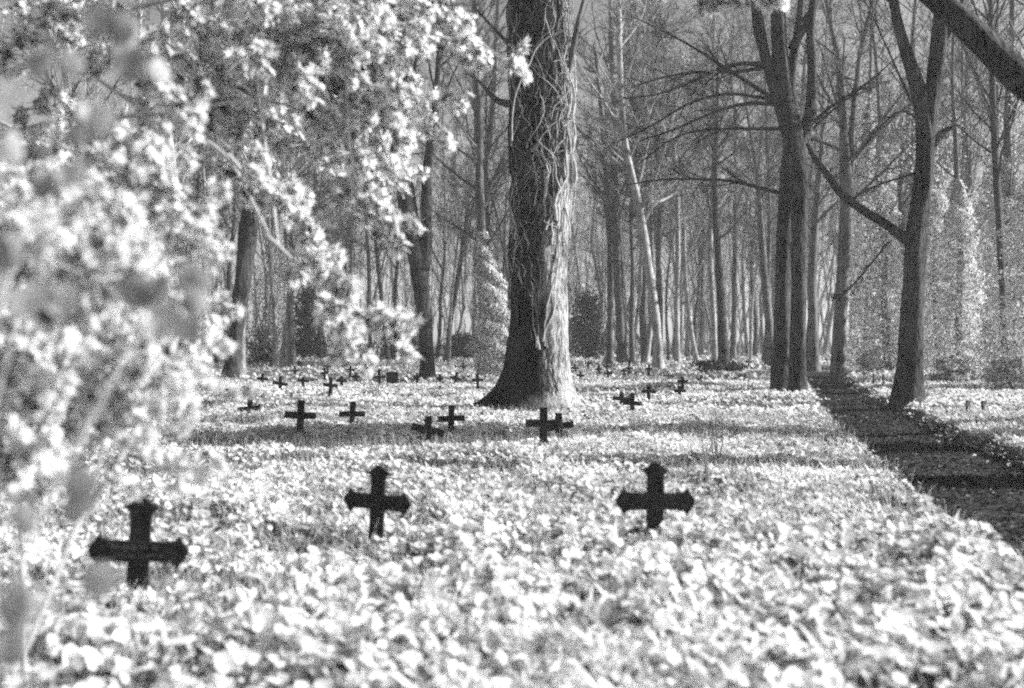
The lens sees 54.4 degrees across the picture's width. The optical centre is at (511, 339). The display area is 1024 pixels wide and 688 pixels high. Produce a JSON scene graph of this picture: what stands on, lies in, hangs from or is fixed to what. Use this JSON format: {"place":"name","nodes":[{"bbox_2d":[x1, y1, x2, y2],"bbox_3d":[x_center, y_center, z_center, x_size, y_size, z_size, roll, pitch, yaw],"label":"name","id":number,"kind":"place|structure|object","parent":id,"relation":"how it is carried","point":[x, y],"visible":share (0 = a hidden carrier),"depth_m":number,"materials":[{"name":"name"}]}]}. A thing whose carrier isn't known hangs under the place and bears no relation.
{"place":"outdoors","nodes":[
{"label":"outdoors","id":0,"kind":"place"},
{"bbox_2d":[305,647,433,683],"bbox_3d":[-0.560,1.427,4.207,0.741,0.211,0.210,0,0,17],"label":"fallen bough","id":1,"kind":"object","parent":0,"point":[343,666],"visible":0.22,"depth_m":4.26,"materials":[{"name":"wood"}]},
{"bbox_2d":[0,342,1023,687],"bbox_3d":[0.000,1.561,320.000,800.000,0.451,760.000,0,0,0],"label":"ground","id":2,"kind":"structure","parent":0,"point":[858,680],"depth_m":7.48,"materials":[{"name":"grey plant"}]},
{"bbox_2d":[0,0,183,131],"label":"tree","id":3,"kind":"object","parent":2,"relation":"on","point":[65,78],"visible":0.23,"depth_m":50.87,"materials":[{"name":"grey plant"}]},
{"bbox_2d":[0,5,210,682],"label":"sapling","id":4,"kind":"object","parent":2,"relation":"on","point":[20,602],"visible":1,"depth_m":2.28,"materials":[{"name":"grey plant"}]},
{"bbox_2d":[75,0,158,213],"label":"slender tree","id":5,"kind":"object","parent":2,"relation":"on","point":[139,13],"visible":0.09,"depth_m":57.80,"materials":[{"name":"grey plant"}]},
{"bbox_2d":[0,156,261,687],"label":"leafy shrub","id":6,"kind":"object","parent":2,"relation":"on","point":[90,260],"visible":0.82,"depth_m":3.88,"materials":[{"name":"white plant"}]},
{"bbox_2d":[48,0,218,359],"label":"pale tree","id":7,"kind":"object","parent":2,"relation":"on","point":[170,142],"visible":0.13,"depth_m":47.96,"materials":[{"name":"grey plant"}]},
{"bbox_2d":[88,497,188,603],"bbox_3d":[-2.191,1.357,5.827,0.566,0.880,0.045,3,0,-7],"label":"ornate iron cross","id":8,"kind":"object","parent":2,"relation":"on","point":[139,551],"visible":0.87,"depth_m":5.82,"materials":[{"name":"black metal"}]},
{"bbox_2d":[137,37,250,319],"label":"tree","id":9,"kind":"object","parent":2,"relation":"on","point":[203,189],"visible":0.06,"depth_m":55.13,"materials":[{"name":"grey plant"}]},
{"bbox_2d":[147,39,245,252],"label":"tree","id":10,"kind":"object","parent":2,"relation":"on","point":[200,175],"visible":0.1,"depth_m":51.40,"materials":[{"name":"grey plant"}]},
{"bbox_2d":[151,23,251,302],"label":"tree","id":11,"kind":"object","parent":2,"relation":"on","point":[228,273],"visible":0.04,"depth_m":65.37,"materials":[{"name":"grey plant"}]},
{"bbox_2d":[130,29,286,264],"bbox_3d":[-18.282,-10.647,59.070,9.502,24.558,7.464,0,0,-21],"label":"tree","id":12,"kind":"object","parent":2,"relation":"on","point":[197,188],"visible":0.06,"depth_m":58.17,"materials":[{"name":"grey plant"}]},
{"bbox_2d":[165,18,307,379],"bbox_3d":[-10.985,-8.373,37.089,7.441,20.106,8.525,0,0,0],"label":"leaning tree","id":13,"kind":"object","parent":2,"relation":"on","point":[247,237],"visible":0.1,"depth_m":37.76,"materials":[{"name":"grey plant"}]},
{"bbox_2d":[184,8,312,361],"bbox_3d":[-15.696,-10.169,61.356,8.814,23.469,8.178,0,0,17],"label":"tree","id":14,"kind":"object","parent":2,"relation":"on","point":[263,254],"visible":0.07,"depth_m":61.55,"materials":[{"name":"grey plant"}]},
{"bbox_2d":[214,10,316,377],"bbox_3d":[-10.165,-6.203,39.269,5.226,15.681,4.165,0,0,-37],"label":"pale tree","id":15,"kind":"object","parent":2,"relation":"on","point":[243,348],"visible":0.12,"depth_m":39.55,"materials":[{"name":"grey plant"}]},
{"bbox_2d":[245,244,303,362],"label":"drooping evergreen","id":16,"kind":"object","parent":2,"relation":"on","point":[269,337],"visible":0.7,"depth_m":61.78,"materials":[{"name":"grey plant"}]},
{"bbox_2d":[224,11,325,366],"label":"tree","id":17,"kind":"object","parent":2,"relation":"on","point":[275,358],"visible":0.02,"depth_m":56.08,"materials":[{"name":"grey plant"}]},
{"bbox_2d":[229,21,346,365],"bbox_3d":[-12.043,-10.204,53.004,7.200,23.776,9.148,0,0,-15],"label":"tree","id":18,"kind":"object","parent":2,"relation":"on","point":[286,329],"visible":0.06,"depth_m":53.54,"materials":[{"name":"grey plant"}]},
{"bbox_2d":[235,44,347,366],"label":"tree","id":19,"kind":"object","parent":2,"relation":"on","point":[292,358],"visible":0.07,"depth_m":51.11,"materials":[{"name":"grey plant"}]},
{"bbox_2d":[261,119,335,367],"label":"crooked sapling","id":20,"kind":"object","parent":2,"relation":"on","point":[282,354],"visible":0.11,"depth_m":53.92,"materials":[{"name":"grey plant"}]},
{"bbox_2d":[285,400,315,431],"bbox_3d":[-3.013,1.234,14.143,0.443,0.755,0.058,3,0,0],"label":"plain grave cross","id":21,"kind":"object","parent":2,"relation":"on","point":[300,414],"visible":0.75,"depth_m":14.12,"materials":[{"name":"metal"}]},
{"bbox_2d":[279,279,328,358],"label":"evergreen bush","id":22,"kind":"object","parent":2,"relation":"on","point":[304,311],"visible":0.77,"depth_m":72.49,"materials":[{"name":"black plant"}]},
{"bbox_2d":[275,7,357,358],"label":"slender tree","id":23,"kind":"object","parent":2,"relation":"on","point":[314,188],"visible":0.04,"depth_m":73.91,"materials":[{"name":"grey plant"}]},
{"bbox_2d":[312,74,382,349],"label":"slender tree","id":24,"kind":"object","parent":2,"relation":"on","point":[369,298],"visible":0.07,"depth_m":71.88,"materials":[{"name":"grey plant"}]},
{"bbox_2d":[311,141,401,275],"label":"tree","id":25,"kind":"object","parent":2,"relation":"on","point":[335,236],"visible":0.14,"depth_m":85.82,"materials":[{"name":"grey plant"}]},
{"bbox_2d":[305,82,420,361],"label":"slender tree","id":26,"kind":"object","parent":2,"relation":"on","point":[377,249],"visible":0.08,"depth_m":69.87,"materials":[{"name":"grey plant"}]},
{"bbox_2d":[344,465,410,546],"bbox_3d":[-0.991,1.343,7.284,0.516,0.850,0.041,3,1,13],"label":"ornate iron cross","id":27,"kind":"object","parent":2,"relation":"on","point":[377,501],"visible":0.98,"depth_m":7.27,"materials":[{"name":"black metal"}]},
{"bbox_2d":[0,0,789,385],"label":"overhanging tree","id":28,"kind":"object","parent":2,"relation":"on","point":[372,138],"visible":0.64,"depth_m":6.44,"materials":[{"name":"white plant"}]},
{"bbox_2d":[352,32,437,354],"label":"tree","id":29,"kind":"object","parent":2,"relation":"on","point":[396,267],"visible":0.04,"depth_m":90.74,"materials":[{"name":"grey plant"}]},
{"bbox_2d":[374,335,419,358],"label":"evergreen bush","id":30,"kind":"object","parent":2,"relation":"on","point":[413,342],"visible":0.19,"depth_m":77.30,"materials":[{"name":"grey plant"}]},
{"bbox_2d":[333,0,503,379],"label":"forked ivy tree","id":31,"kind":"object","parent":2,"relation":"on","point":[419,259],"visible":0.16,"depth_m":36.28,"materials":[{"name":"grey plant"}]},
{"bbox_2d":[411,416,444,442],"bbox_3d":[-1.106,1.314,12.992,0.446,0.637,0.058,3,0,-6],"label":"plain grave cross","id":32,"kind":"object","parent":2,"relation":"on","point":[427,429],"visible":0.81,"depth_m":12.97,"materials":[{"name":"metal"}]},
{"bbox_2d":[416,81,469,354],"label":"tree","id":33,"kind":"object","parent":2,"relation":"on","point":[441,291],"visible":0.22,"depth_m":91.02,"materials":[{"name":"grey plant"}]},
{"bbox_2d":[434,331,479,358],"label":"evergreen bush","id":34,"kind":"object","parent":2,"relation":"on","point":[463,341],"visible":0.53,"depth_m":77.07,"materials":[{"name":"grey plant"}]},
{"bbox_2d":[411,38,510,365],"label":"tree","id":35,"kind":"object","parent":2,"relation":"on","point":[453,218],"visible":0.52,"depth_m":54.01,"materials":[{"name":"grey plant"}]},
{"bbox_2d":[416,0,509,378],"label":"ivy clad tree","id":36,"kind":"object","parent":2,"relation":"on","point":[486,273],"visible":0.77,"depth_m":36.88,"materials":[{"name":"grey plant"}]},
{"bbox_2d":[423,78,504,362],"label":"leaning pole tree","id":37,"kind":"object","parent":2,"relation":"on","point":[459,269],"visible":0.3,"depth_m":59.87,"materials":[{"name":"grey plant"}]},
{"bbox_2d":[422,0,507,359],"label":"slender tree","id":38,"kind":"object","parent":2,"relation":"on","point":[483,92],"visible":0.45,"depth_m":45.88,"materials":[{"name":"grey plant"}]},
{"bbox_2d":[432,96,510,266],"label":"tree","id":39,"kind":"object","parent":2,"relation":"on","point":[472,120],"visible":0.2,"depth_m":87.99,"materials":[{"name":"grey plant"}]},
{"bbox_2d":[435,24,510,354],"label":"tree","id":40,"kind":"object","parent":2,"relation":"on","point":[497,218],"visible":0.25,"depth_m":52.69,"materials":[{"name":"grey plant"}]},
{"bbox_2d":[467,114,510,355],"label":"tree","id":41,"kind":"object","parent":2,"relation":"on","point":[504,234],"visible":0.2,"depth_m":78.18,"materials":[{"name":"grey plant"}]},
{"bbox_2d":[442,0,575,308],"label":"tree","id":42,"kind":"object","parent":2,"relation":"on","point":[489,134],"visible":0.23,"depth_m":52.57,"materials":[{"name":"grey plant"}]},
{"bbox_2d":[0,350,1023,687],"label":"ground cover","id":43,"kind":"object","parent":2,"relation":"on","point":[786,596],"visible":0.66,"depth_m":6.47,"materials":[{"name":"white plant"}]},
{"bbox_2d":[0,0,1023,356],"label":"wood","id":44,"kind":"object","parent":2,"relation":"on","point":[576,252],"visible":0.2,"depth_m":107.71,"materials":[{"name":"grey plant"}]},
{"bbox_2d":[460,0,601,412],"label":"old ivy stemmed tree","id":45,"kind":"object","parent":2,"relation":"on","point":[536,369],"visible":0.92,"depth_m":21.03,"materials":[{"name":"grey plant"}]},
{"bbox_2d":[525,407,561,445],"bbox_3d":[0.409,1.248,12.891,0.469,0.744,0.058,0,0,0],"label":"plain grave cross","id":46,"kind":"object","parent":2,"relation":"on","point":[543,423],"visible":0.77,"depth_m":12.86,"materials":[{"name":"metal"}]},
{"bbox_2d":[568,282,615,359],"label":"evergreen bush","id":47,"kind":"object","parent":2,"relation":"on","point":[583,330],"visible":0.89,"depth_m":77.55,"materials":[{"name":"black plant"}]},
{"bbox_2d":[568,168,629,355],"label":"tree","id":48,"kind":"object","parent":2,"relation":"on","point":[603,241],"visible":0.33,"depth_m":83.39,"materials":[{"name":"grey plant"}]},
{"bbox_2d":[573,25,660,363],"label":"slender tree","id":49,"kind":"object","parent":2,"relation":"on","point":[606,215],"visible":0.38,"depth_m":60.84,"materials":[{"name":"grey plant"}]},
{"bbox_2d":[573,0,672,363],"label":"slender tree","id":50,"kind":"object","parent":2,"relation":"on","point":[621,353],"visible":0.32,"depth_m":59.77,"materials":[{"name":"grey plant"}]},
{"bbox_2d":[574,0,699,370],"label":"slender tree","id":51,"kind":"object","parent":2,"relation":"on","point":[641,220],"visible":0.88,"depth_m":48.83,"materials":[{"name":"grey plant"}]},
{"bbox_2d":[580,0,711,362],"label":"tree","id":52,"kind":"object","parent":2,"relation":"on","point":[632,355],"visible":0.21,"depth_m":61.38,"materials":[{"name":"grey plant"}]},
{"bbox_2d":[576,0,718,363],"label":"tree","id":53,"kind":"object","parent":2,"relation":"on","point":[646,356],"visible":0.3,"depth_m":59.72,"materials":[{"name":"grey plant"}]},
{"bbox_2d":[575,0,730,345],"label":"tree","id":54,"kind":"object","parent":2,"relation":"on","point":[658,222],"visible":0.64,"depth_m":54.26,"materials":[{"name":"grey plant"}]},
{"bbox_2d":[615,462,694,534],"bbox_3d":[0.978,1.296,6.811,0.547,0.915,0.041,1,0,-2],"label":"ornate iron cross","id":55,"kind":"object","parent":2,"relation":"on","point":[654,501],"visible":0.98,"depth_m":6.80,"materials":[{"name":"black metal"}]},
{"bbox_2d":[589,17,726,361],"bbox_3d":[8.998,-9.416,60.636,8.513,22.126,6.700,0,0,2],"label":"tree","id":56,"kind":"object","parent":2,"relation":"on","point":[661,126],"visible":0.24,"depth_m":60.59,"materials":[{"name":"grey plant"}]},
{"bbox_2d":[619,102,706,357],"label":"tree","id":57,"kind":"object","parent":2,"relation":"on","point":[673,269],"visible":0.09,"depth_m":79.71,"materials":[{"name":"grey plant"}]},
{"bbox_2d":[600,0,730,362],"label":"tree","id":58,"kind":"object","parent":2,"relation":"on","point":[643,317],"visible":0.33,"depth_m":59.67,"materials":[{"name":"grey plant"}]},
{"bbox_2d":[609,7,739,358],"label":"tree","id":59,"kind":"object","parent":2,"relation":"on","point":[651,352],"visible":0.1,"depth_m":73.45,"materials":[{"name":"grey plant"}]},
{"bbox_2d":[620,74,732,359],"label":"tree","id":60,"kind":"object","parent":2,"relation":"on","point":[668,356],"visible":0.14,"depth_m":73.79,"materials":[{"name":"grey plant"}]},
{"bbox_2d":[618,7,743,361],"bbox_3d":[9.361,-9.514,61.947,9.129,22.215,6.926,0,0,31],"label":"slender tree","id":61,"kind":"object","parent":2,"relation":"on","point":[677,356],"visible":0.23,"depth_m":61.88,"materials":[{"name":"grey plant"}]},
{"bbox_2d":[644,40,735,362],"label":"slender tree","id":62,"kind":"object","parent":2,"relation":"on","point":[695,356],"visible":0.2,"depth_m":63.90,"materials":[{"name":"grey plant"}]},
{"bbox_2d":[656,83,754,355],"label":"tree","id":63,"kind":"object","parent":2,"relation":"on","point":[699,249],"visible":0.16,"depth_m":91.21,"materials":[{"name":"grey plant"}]},
{"bbox_2d":[663,31,752,354],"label":"tree","id":64,"kind":"object","parent":2,"relation":"on","point":[701,316],"visible":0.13,"depth_m":91.15,"materials":[{"name":"grey plant"}]},
{"bbox_2d":[689,358,747,372],"bbox_3d":[9.727,1.243,45.854,2.653,0.752,2.926,0,0,-32],"label":"brush heap","id":65,"kind":"object","parent":2,"relation":"on","point":[719,364],"visible":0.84,"depth_m":45.61,"materials":[{"name":"grey plant"}]},
{"bbox_2d":[667,0,770,359],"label":"slender tree","id":66,"kind":"object","parent":2,"relation":"on","point":[714,352],"visible":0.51,"depth_m":57.88,"materials":[{"name":"grey plant"}]},
{"bbox_2d":[677,2,774,360],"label":"slender tree","id":67,"kind":"object","parent":2,"relation":"on","point":[723,352],"visible":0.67,"depth_m":55.87,"materials":[{"name":"grey plant"}]},
{"bbox_2d":[675,0,798,361],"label":"tree","id":68,"kind":"object","parent":2,"relation":"on","point":[733,354],"visible":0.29,"depth_m":67.09,"materials":[{"name":"grey plant"}]},
{"bbox_2d":[711,78,780,355],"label":"tree","id":69,"kind":"object","parent":2,"relation":"on","point":[754,347],"visible":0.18,"depth_m":82.83,"materials":[{"name":"grey plant"}]},
{"bbox_2d":[677,5,817,366],"bbox_3d":[12.191,-8.997,52.143,6.882,21.238,5.345,0,0,40],"label":"slender tree","id":70,"kind":"object","parent":2,"relation":"on","point":[767,307],"visible":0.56,"depth_m":51.89,"materials":[{"name":"grey plant"}]},
{"bbox_2d":[718,119,778,360],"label":"tree","id":71,"kind":"object","parent":2,"relation":"on","point":[749,218],"visible":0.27,"depth_m":67.78,"materials":[{"name":"grey plant"}]},
{"bbox_2d":[597,0,928,394],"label":"twin stem tree","id":72,"kind":"object","parent":2,"relation":"on","point":[788,359],"visible":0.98,"depth_m":26.34,"materials":[{"name":"black plant"}]},
{"bbox_2d":[718,80,816,363],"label":"tree","id":73,"kind":"object","parent":2,"relation":"on","point":[756,258],"visible":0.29,"depth_m":63.22,"materials":[{"name":"grey plant"}]},
{"bbox_2d":[691,1,845,362],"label":"tree","id":74,"kind":"object","parent":2,"relation":"on","point":[768,204],"visible":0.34,"depth_m":59.00,"materials":[{"name":"grey plant"}]},
{"bbox_2d":[724,117,830,283],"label":"tree","id":75,"kind":"object","parent":2,"relation":"on","point":[771,278],"visible":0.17,"depth_m":76.96,"materials":[{"name":"grey plant"}]},
{"bbox_2d":[735,0,862,224],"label":"tree","id":76,"kind":"object","parent":2,"relation":"on","point":[803,71],"visible":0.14,"depth_m":73.71,"materials":[{"name":"grey plant"}]},
{"bbox_2d":[773,105,838,352],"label":"tree","id":77,"kind":"object","parent":2,"relation":"on","point":[825,250],"visible":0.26,"depth_m":77.77,"materials":[{"name":"grey plant"}]},
{"bbox_2d":[740,0,897,371],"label":"slender tree","id":78,"kind":"object","parent":2,"relation":"on","point":[812,360],"visible":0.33,"depth_m":49.86,"materials":[{"name":"grey plant"}]},
{"bbox_2d":[739,0,908,232],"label":"tree","id":79,"kind":"object","parent":2,"relation":"on","point":[811,178],"visible":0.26,"depth_m":57.89,"materials":[{"name":"grey plant"}]},
{"bbox_2d":[800,40,915,353],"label":"tree","id":80,"kind":"object","parent":2,"relation":"on","point":[885,70],"visible":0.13,"depth_m":65.66,"materials":[{"name":"grey plant"}]},
{"bbox_2d":[820,0,905,370],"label":"ivy clad tree","id":81,"kind":"object","parent":2,"relation":"on","point":[864,303],"visible":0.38,"depth_m":47.04,"materials":[{"name":"grey plant"}]},
{"bbox_2d":[747,0,979,382],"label":"forked tree","id":82,"kind":"object","parent":2,"relation":"on","point":[837,373],"visible":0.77,"depth_m":38.33,"materials":[{"name":"grey plant"}]},
{"bbox_2d":[821,29,908,339],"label":"tree","id":83,"kind":"object","parent":2,"relation":"on","point":[849,101],"visible":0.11,"depth_m":75.40,"materials":[{"name":"grey plant"}]},
{"bbox_2d":[845,346,895,371],"bbox_3d":[16.214,0.892,44.692,2.497,1.366,1.864,0,0,-38],"label":"undergrowth bush","id":84,"kind":"object","parent":2,"relation":"on","point":[861,362],"visible":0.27,"depth_m":44.59,"materials":[{"name":"grey plant"}]},
{"bbox_2d":[841,0,913,374],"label":"ivy clad tree","id":85,"kind":"object","parent":2,"relation":"on","point":[882,200],"visible":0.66,"depth_m":41.70,"materials":[{"name":"grey plant"}]},
{"bbox_2d":[805,0,964,407],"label":"knobbly beech tree","id":86,"kind":"object","parent":2,"relation":"on","point":[908,386],"visible":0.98,"depth_m":22.66,"materials":[{"name":"black plant"}]},
{"bbox_2d":[838,0,987,265],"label":"tree","id":87,"kind":"object","parent":2,"relation":"on","point":[901,203],"visible":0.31,"depth_m":54.75,"materials":[{"name":"grey plant"}]},
{"bbox_2d":[837,0,988,364],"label":"tree","id":88,"kind":"object","parent":2,"relation":"on","point":[921,18],"visible":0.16,"depth_m":55.65,"materials":[{"name":"grey plant"}]},
{"bbox_2d":[889,41,960,362],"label":"ivy clad tree","id":89,"kind":"object","parent":2,"relation":"on","point":[906,207],"visible":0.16,"depth_m":55.06,"materials":[{"name":"grey plant"}]},
{"bbox_2d":[895,23,978,372],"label":"ivy clad tree","id":90,"kind":"object","parent":2,"relation":"on","point":[934,230],"visible":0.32,"depth_m":41.72,"materials":[{"name":"grey plant"}]},
{"bbox_2d":[874,0,1023,334],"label":"tree","id":91,"kind":"object","parent":2,"relation":"on","point":[966,173],"visible":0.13,"depth_m":55.39,"materials":[{"name":"grey plant"}]},
{"bbox_2d":[900,1,1004,378],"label":"ivy clad tree","id":92,"kind":"object","parent":2,"relation":"on","point":[959,218],"visible":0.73,"depth_m":37.83,"materials":[{"name":"grey plant"}]},
{"bbox_2d":[924,355,983,382],"bbox_3d":[15.836,1.083,35.357,1.924,1.110,2.569,0,0,0],"label":"undergrowth bush","id":93,"kind":"object","parent":2,"relation":"on","point":[951,367],"visible":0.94,"depth_m":34.95,"materials":[{"name":"grey plant"}]},
{"bbox_2d":[888,0,1022,343],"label":"tree","id":94,"kind":"object","parent":2,"relation":"on","point":[962,161],"visible":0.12,"depth_m":54.39,"materials":[{"name":"grey plant"}]},
{"bbox_2d":[888,0,1023,350],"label":"slender tree","id":95,"kind":"object","parent":2,"relation":"on","point":[968,144],"visible":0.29,"depth_m":45.90,"materials":[{"name":"grey plant"}]},
{"bbox_2d":[904,0,1023,353],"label":"slender tree","id":96,"kind":"object","parent":2,"relation":"on","point":[992,125],"visible":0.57,"depth_m":33.92,"materials":[{"name":"grey plant"}]},
{"bbox_2d":[919,0,1023,102],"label":"broad bough tree","id":97,"kind":"object","parent":2,"relation":"on","point":[996,55],"visible":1,"depth_m":11.52,"materials":[{"name":"grey plant"}]},
{"bbox_2d":[943,0,1023,374],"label":"ivy clad tree","id":98,"kind":"object","parent":2,"relation":"on","point":[988,186],"visible":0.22,"depth_m":43.72,"materials":[{"name":"grey plant"}]},
{"bbox_2d":[962,0,1023,379],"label":"ivy clad tree","id":99,"kind":"object","parent":2,"relation":"on","point":[1008,179],"visible":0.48,"depth_m":36.01,"materials":[{"name":"grey plant"}]},
{"bbox_2d":[969,0,1023,386],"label":"ivy clad tree","id":100,"kind":"object","parent":2,"relation":"on","point":[1017,288],"visible":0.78,"depth_m":31.01,"materials":[{"name":"grey plant"}]},
{"bbox_2d":[976,354,1023,391],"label":"undergrowth bush","id":101,"kind":"object","parent":2,"relation":"on","point":[1006,372],"visible":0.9,"depth_m":28.88,"materials":[{"name":"grey plant"}]},
{"bbox_2d":[0,0,1023,341],"label":"sky","id":102,"kind":"structure","parent":0,"point":[8,93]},
{"bbox_2d":[806,369,1023,561],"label":"path","id":103,"kind":"structure","parent":0,"point":[983,512],"depth_m":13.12,"materials":[{"name":"black plant"}]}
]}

